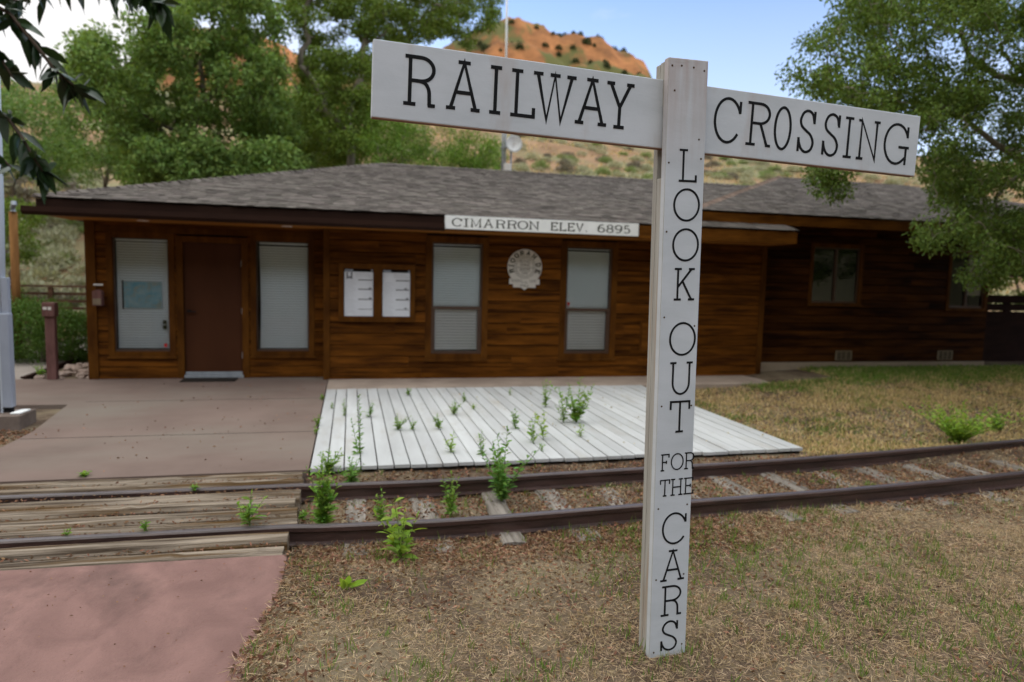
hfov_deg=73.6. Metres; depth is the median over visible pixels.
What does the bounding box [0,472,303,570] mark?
timber crossing
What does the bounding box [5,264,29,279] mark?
sagebrush
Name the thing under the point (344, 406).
weed
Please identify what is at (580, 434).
weed
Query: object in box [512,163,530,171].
sagebrush
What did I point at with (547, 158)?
sagebrush
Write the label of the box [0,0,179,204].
overhanging tree
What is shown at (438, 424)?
weed
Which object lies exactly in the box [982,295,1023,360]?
slat fence
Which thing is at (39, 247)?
rabbitbrush
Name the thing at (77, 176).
sagebrush
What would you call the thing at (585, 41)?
juniper
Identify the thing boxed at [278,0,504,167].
tall tree
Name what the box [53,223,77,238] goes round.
sagebrush
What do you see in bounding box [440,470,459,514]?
weed
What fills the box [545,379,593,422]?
weed
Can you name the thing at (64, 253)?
sagebrush
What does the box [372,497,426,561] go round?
weed
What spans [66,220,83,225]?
rabbitbrush
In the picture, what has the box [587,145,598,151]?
sagebrush
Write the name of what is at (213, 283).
door
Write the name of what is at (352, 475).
weed
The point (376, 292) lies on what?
notice case
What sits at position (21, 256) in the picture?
dry brush
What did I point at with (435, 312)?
window
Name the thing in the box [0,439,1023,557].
railway track
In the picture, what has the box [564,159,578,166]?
sagebrush
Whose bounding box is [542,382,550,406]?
weed
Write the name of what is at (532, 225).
station sign
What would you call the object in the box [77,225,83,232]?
rabbitbrush
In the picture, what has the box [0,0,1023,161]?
sky
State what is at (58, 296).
dry brush
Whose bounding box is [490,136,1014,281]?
brush cover
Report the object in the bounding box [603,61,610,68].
juniper
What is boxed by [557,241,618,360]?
window
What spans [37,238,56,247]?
rabbitbrush
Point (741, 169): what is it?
sagebrush
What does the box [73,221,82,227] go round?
sagebrush
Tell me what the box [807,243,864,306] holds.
window
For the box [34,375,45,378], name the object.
stone
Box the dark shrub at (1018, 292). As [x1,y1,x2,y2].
[987,277,1023,311]
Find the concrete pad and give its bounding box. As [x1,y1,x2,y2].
[0,409,36,429]
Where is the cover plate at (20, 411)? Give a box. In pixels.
[10,409,30,413]
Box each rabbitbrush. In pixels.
[19,245,46,252]
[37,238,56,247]
[41,250,78,265]
[62,295,85,311]
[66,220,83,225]
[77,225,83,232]
[529,158,550,167]
[561,155,579,161]
[593,166,610,174]
[598,155,613,162]
[617,151,628,155]
[623,165,636,172]
[639,151,651,157]
[641,173,652,178]
[726,160,736,165]
[758,170,777,176]
[766,164,781,170]
[780,171,791,176]
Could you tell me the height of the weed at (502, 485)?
0.662 m
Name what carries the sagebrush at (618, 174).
on the hillside
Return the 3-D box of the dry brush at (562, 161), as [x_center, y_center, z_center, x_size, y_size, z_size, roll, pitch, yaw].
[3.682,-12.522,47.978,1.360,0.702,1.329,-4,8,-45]
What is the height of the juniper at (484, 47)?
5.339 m
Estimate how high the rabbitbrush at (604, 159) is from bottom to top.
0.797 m
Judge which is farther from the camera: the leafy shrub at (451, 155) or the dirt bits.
the leafy shrub at (451, 155)
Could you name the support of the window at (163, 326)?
in the station building
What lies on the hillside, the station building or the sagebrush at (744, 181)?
the sagebrush at (744, 181)
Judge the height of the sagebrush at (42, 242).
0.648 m
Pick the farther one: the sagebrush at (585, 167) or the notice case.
the sagebrush at (585, 167)
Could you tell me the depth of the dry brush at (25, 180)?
31.12 m
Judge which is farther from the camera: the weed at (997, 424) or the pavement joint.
the weed at (997, 424)
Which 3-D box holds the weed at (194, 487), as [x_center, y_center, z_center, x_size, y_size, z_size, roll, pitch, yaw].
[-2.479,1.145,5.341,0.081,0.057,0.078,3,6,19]
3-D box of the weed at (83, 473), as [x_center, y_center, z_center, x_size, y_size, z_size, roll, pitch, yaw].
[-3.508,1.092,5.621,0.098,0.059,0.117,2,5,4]
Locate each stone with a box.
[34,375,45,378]
[60,371,70,376]
[71,366,81,371]
[75,372,85,376]
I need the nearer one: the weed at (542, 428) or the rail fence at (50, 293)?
the weed at (542, 428)
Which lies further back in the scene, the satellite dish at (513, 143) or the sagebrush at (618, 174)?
the sagebrush at (618, 174)
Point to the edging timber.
(34, 374)
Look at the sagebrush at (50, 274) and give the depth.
20.81 m
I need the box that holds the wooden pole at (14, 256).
[9,201,22,357]
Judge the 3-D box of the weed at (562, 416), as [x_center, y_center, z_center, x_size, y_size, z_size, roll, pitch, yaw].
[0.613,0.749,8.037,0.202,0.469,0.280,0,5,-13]
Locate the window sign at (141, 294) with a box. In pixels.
[122,280,161,308]
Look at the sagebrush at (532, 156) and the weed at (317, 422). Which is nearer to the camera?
the weed at (317, 422)
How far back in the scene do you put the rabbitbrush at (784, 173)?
56.06 m
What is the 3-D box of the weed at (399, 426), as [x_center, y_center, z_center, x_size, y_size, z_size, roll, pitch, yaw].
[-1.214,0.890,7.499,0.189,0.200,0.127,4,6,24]
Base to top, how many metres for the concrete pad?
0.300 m
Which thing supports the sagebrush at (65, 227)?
on the hillside
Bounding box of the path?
[0,555,286,681]
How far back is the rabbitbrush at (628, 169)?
49.17 m
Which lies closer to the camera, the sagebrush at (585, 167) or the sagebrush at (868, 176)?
the sagebrush at (585, 167)
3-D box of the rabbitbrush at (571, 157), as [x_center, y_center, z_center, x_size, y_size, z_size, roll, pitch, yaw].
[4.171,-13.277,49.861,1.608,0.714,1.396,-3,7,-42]
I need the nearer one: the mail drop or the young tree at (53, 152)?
the mail drop
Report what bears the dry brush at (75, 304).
on the hillside
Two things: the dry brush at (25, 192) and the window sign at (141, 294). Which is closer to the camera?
the window sign at (141, 294)
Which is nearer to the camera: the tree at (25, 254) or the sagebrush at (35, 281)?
the tree at (25, 254)
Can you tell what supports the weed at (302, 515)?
on the ground at (44, 415)
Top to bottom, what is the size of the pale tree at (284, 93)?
7.578 m
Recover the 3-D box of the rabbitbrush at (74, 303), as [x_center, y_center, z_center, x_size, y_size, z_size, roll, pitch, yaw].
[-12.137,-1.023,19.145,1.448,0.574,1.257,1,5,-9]
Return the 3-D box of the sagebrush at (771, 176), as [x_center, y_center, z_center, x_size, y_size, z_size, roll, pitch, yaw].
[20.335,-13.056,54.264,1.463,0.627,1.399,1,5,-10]
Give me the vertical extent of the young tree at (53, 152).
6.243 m
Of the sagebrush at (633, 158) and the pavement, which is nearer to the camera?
the pavement
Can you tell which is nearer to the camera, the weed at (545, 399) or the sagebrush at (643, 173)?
the weed at (545, 399)
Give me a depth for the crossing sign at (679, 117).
3.15 m
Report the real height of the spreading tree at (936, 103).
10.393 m
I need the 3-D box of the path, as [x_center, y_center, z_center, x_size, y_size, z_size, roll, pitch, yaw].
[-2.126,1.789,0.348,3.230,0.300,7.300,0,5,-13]
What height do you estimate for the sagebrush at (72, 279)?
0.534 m
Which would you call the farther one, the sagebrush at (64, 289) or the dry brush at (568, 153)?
the dry brush at (568, 153)
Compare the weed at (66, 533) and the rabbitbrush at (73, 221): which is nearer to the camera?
the weed at (66, 533)
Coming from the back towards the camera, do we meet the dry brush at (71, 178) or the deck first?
the dry brush at (71, 178)
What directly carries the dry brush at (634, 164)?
on the hillside
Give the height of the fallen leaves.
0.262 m
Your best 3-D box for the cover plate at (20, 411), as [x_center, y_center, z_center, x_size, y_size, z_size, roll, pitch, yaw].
[-5.400,0.775,7.516,0.100,0.016,0.226,0,5,-10]
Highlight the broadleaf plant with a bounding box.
[338,575,366,589]
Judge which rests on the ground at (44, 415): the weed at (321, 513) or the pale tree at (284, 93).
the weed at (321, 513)
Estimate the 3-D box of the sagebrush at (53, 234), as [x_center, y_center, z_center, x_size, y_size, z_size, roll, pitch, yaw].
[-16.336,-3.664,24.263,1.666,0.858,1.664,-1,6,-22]
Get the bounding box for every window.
[105,231,176,358]
[250,235,315,357]
[424,235,488,360]
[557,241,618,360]
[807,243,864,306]
[945,250,988,311]
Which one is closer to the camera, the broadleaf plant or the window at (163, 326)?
the broadleaf plant
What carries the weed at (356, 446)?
on the deck
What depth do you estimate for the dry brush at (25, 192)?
28.83 m
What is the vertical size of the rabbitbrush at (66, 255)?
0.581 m
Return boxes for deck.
[310,385,802,471]
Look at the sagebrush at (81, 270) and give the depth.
21.55 m
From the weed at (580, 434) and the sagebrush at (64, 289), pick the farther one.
the sagebrush at (64, 289)
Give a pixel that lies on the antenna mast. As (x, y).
(503, 147)
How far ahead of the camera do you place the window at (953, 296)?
14.04 m
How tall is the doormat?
0.013 m
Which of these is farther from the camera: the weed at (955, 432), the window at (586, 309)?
the window at (586, 309)
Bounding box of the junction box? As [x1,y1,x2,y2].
[503,163,510,170]
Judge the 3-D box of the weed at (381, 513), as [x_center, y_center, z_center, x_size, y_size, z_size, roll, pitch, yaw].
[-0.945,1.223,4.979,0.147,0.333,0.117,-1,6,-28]
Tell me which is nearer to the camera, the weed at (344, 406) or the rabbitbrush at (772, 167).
the weed at (344, 406)
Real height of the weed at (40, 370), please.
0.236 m
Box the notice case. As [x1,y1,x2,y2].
[338,263,414,322]
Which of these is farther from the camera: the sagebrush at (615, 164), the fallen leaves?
the sagebrush at (615, 164)
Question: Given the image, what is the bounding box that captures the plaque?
[507,249,541,289]
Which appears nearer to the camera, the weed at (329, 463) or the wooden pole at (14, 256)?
the weed at (329, 463)
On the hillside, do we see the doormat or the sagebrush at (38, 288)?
the sagebrush at (38, 288)
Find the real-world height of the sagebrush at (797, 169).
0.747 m
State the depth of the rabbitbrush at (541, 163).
45.54 m
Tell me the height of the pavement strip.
0.304 m
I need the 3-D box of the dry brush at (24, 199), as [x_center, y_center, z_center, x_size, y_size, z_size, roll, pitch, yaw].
[-20.104,-5.683,27.766,1.490,0.623,1.456,-3,7,-39]
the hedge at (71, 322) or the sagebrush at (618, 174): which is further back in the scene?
the sagebrush at (618, 174)
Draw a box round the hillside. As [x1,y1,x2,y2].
[1,81,1023,333]
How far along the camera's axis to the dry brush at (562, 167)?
45.44 m
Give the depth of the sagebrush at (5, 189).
28.74 m
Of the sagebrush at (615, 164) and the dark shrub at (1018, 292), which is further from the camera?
the sagebrush at (615, 164)
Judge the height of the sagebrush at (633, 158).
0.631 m
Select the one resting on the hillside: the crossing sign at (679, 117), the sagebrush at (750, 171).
the sagebrush at (750, 171)
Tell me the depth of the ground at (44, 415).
3.96 m
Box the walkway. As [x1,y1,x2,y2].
[14,337,86,378]
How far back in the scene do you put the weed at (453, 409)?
8.41 m
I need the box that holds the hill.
[98,17,651,107]
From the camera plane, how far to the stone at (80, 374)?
10.81 m
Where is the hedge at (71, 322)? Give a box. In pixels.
[10,289,87,363]
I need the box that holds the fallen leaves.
[309,375,1022,679]
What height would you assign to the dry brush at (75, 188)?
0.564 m
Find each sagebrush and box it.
[4,183,20,195]
[5,163,25,178]
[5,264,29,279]
[6,237,56,249]
[6,272,47,297]
[18,218,47,233]
[20,263,67,281]
[20,276,53,289]
[22,249,75,271]
[24,281,60,298]
[26,186,52,193]
[28,225,75,247]
[31,245,81,263]
[42,215,68,225]
[43,242,78,257]
[51,225,81,237]
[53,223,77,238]
[53,274,85,289]
[54,284,85,299]
[67,261,84,275]
[69,173,86,183]
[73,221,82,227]
[78,181,102,188]
[81,172,102,181]
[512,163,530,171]
[523,152,540,159]
[542,156,551,161]
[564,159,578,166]
[574,164,592,171]
[575,169,596,175]
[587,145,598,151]
[604,160,623,168]
[610,170,627,176]
[628,155,643,160]
[639,163,652,170]
[641,170,652,176]
[718,168,731,172]
[733,166,743,171]
[737,177,749,183]
[738,171,754,178]
[741,168,755,174]
[761,173,775,178]
[782,165,797,171]
[791,165,805,172]
[862,173,881,179]
[883,176,899,183]
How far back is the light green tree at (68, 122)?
21.77 m
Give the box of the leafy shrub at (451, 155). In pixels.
[355,108,509,169]
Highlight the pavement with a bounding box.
[0,377,327,483]
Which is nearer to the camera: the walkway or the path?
the path
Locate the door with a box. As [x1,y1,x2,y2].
[175,236,249,378]
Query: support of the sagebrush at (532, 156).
on the hillside
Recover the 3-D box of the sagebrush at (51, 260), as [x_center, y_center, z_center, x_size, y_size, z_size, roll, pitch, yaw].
[-14.742,-2.525,21.659,1.556,0.790,1.554,2,5,7]
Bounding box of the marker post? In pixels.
[41,302,58,379]
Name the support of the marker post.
on the pavement
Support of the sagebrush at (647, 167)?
on the hillside
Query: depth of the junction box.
15.93 m
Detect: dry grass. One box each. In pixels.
[695,365,1023,455]
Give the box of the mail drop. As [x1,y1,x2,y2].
[92,284,103,305]
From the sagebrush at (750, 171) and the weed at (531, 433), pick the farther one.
the sagebrush at (750, 171)
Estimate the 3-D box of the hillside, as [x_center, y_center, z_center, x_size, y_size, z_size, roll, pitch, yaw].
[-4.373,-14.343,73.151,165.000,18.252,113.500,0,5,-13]
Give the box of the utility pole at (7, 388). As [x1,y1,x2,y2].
[0,78,15,412]
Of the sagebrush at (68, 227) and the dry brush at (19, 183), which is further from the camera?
the dry brush at (19, 183)
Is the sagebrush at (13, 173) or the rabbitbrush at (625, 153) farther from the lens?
the rabbitbrush at (625, 153)
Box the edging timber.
[20,355,85,378]
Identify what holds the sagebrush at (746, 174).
on the hillside
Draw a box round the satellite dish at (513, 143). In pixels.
[506,134,521,170]
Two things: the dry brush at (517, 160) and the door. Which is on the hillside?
the dry brush at (517, 160)
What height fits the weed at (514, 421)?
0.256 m
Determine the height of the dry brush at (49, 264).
0.429 m
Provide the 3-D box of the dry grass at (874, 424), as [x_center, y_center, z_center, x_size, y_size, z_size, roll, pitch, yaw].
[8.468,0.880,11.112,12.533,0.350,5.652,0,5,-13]
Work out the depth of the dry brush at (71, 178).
32.27 m
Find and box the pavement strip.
[326,375,766,391]
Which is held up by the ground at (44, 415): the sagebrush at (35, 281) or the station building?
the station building
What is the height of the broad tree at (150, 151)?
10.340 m
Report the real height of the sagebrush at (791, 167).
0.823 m
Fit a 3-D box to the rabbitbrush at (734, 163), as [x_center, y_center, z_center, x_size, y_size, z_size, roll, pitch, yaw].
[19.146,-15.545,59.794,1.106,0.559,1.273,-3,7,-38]
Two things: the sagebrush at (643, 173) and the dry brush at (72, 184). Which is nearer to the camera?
the dry brush at (72, 184)
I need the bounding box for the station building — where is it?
[20,163,1023,379]
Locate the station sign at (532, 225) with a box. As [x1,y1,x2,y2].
[445,215,638,236]
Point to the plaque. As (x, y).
(524, 267)
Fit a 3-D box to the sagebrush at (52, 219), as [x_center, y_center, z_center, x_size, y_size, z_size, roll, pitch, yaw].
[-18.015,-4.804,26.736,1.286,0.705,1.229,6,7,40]
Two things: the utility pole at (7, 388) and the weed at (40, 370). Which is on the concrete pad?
the utility pole at (7, 388)
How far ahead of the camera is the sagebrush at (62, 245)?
22.87 m
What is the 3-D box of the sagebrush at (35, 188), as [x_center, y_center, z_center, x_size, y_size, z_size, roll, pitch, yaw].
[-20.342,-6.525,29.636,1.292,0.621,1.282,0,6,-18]
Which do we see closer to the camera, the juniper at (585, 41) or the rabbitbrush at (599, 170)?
the rabbitbrush at (599, 170)
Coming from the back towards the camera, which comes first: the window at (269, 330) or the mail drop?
the window at (269, 330)
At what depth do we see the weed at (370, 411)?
8.13 m
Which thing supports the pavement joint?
on the pavement
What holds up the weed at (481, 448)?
on the deck
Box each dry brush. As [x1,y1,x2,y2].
[4,184,37,197]
[4,194,33,205]
[5,245,43,264]
[9,181,25,186]
[14,176,33,184]
[32,261,62,271]
[32,288,80,302]
[56,182,77,189]
[58,174,81,181]
[58,295,84,306]
[65,282,85,291]
[69,186,82,189]
[513,157,526,162]
[554,162,576,172]
[556,158,570,164]
[561,151,575,156]
[626,160,642,167]
[706,160,719,165]
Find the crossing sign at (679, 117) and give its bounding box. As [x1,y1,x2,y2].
[371,39,919,657]
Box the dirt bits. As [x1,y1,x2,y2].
[3,383,322,672]
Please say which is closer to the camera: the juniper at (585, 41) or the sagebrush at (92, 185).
the sagebrush at (92, 185)
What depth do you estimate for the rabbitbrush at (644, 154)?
57.54 m
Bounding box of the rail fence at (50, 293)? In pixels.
[10,284,86,322]
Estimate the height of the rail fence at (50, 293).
1.385 m
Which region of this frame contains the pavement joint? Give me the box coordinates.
[31,431,307,438]
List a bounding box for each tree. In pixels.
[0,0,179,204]
[1,79,96,220]
[4,196,48,283]
[41,51,130,187]
[52,0,313,185]
[70,135,124,187]
[229,47,345,169]
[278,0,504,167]
[774,0,1023,296]
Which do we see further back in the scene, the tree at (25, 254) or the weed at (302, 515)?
the tree at (25, 254)
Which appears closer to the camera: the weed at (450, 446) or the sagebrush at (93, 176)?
the weed at (450, 446)
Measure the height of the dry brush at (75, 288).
0.338 m
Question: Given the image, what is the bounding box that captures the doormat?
[179,377,237,381]
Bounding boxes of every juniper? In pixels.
[480,43,488,51]
[515,40,524,49]
[581,37,589,44]
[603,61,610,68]
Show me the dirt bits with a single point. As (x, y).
(146, 457)
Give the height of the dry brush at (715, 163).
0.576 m
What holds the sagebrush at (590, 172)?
on the hillside
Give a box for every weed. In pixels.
[33,363,46,374]
[61,528,71,535]
[76,470,91,476]
[139,519,149,531]
[191,484,200,490]
[236,490,267,525]
[299,510,308,519]
[303,457,339,523]
[313,414,321,425]
[316,447,343,474]
[338,456,362,482]
[342,398,347,415]
[351,394,365,461]
[366,402,373,416]
[372,488,391,520]
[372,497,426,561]
[393,413,410,429]
[433,414,443,429]
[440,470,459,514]
[444,432,456,451]
[449,402,463,414]
[476,433,486,455]
[479,426,540,500]
[510,409,519,428]
[527,414,538,443]
[534,409,549,439]
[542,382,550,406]
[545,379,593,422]
[555,385,571,422]
[576,423,584,435]
[901,395,1023,443]
[985,407,1007,431]
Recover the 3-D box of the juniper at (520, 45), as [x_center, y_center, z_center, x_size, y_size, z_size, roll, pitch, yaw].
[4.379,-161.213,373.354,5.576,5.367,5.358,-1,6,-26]
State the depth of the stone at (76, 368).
11.46 m
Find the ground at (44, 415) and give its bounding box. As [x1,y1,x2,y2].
[0,339,1023,681]
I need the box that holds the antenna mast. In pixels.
[501,0,507,169]
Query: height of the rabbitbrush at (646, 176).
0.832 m
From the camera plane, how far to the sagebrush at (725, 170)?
53.98 m
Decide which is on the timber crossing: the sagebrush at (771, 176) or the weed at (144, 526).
the weed at (144, 526)
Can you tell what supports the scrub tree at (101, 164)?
on the hillside
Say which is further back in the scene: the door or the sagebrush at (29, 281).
the sagebrush at (29, 281)
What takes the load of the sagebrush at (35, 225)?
on the hillside
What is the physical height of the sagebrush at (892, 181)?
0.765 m
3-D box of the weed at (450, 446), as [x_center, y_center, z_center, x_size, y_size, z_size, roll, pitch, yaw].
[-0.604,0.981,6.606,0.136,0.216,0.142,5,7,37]
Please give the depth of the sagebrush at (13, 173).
31.82 m
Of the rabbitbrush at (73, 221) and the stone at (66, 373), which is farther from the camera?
the rabbitbrush at (73, 221)
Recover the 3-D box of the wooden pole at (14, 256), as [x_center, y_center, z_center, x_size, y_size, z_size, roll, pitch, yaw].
[-8.968,-1.035,12.364,0.144,2.944,0.311,-3,7,-39]

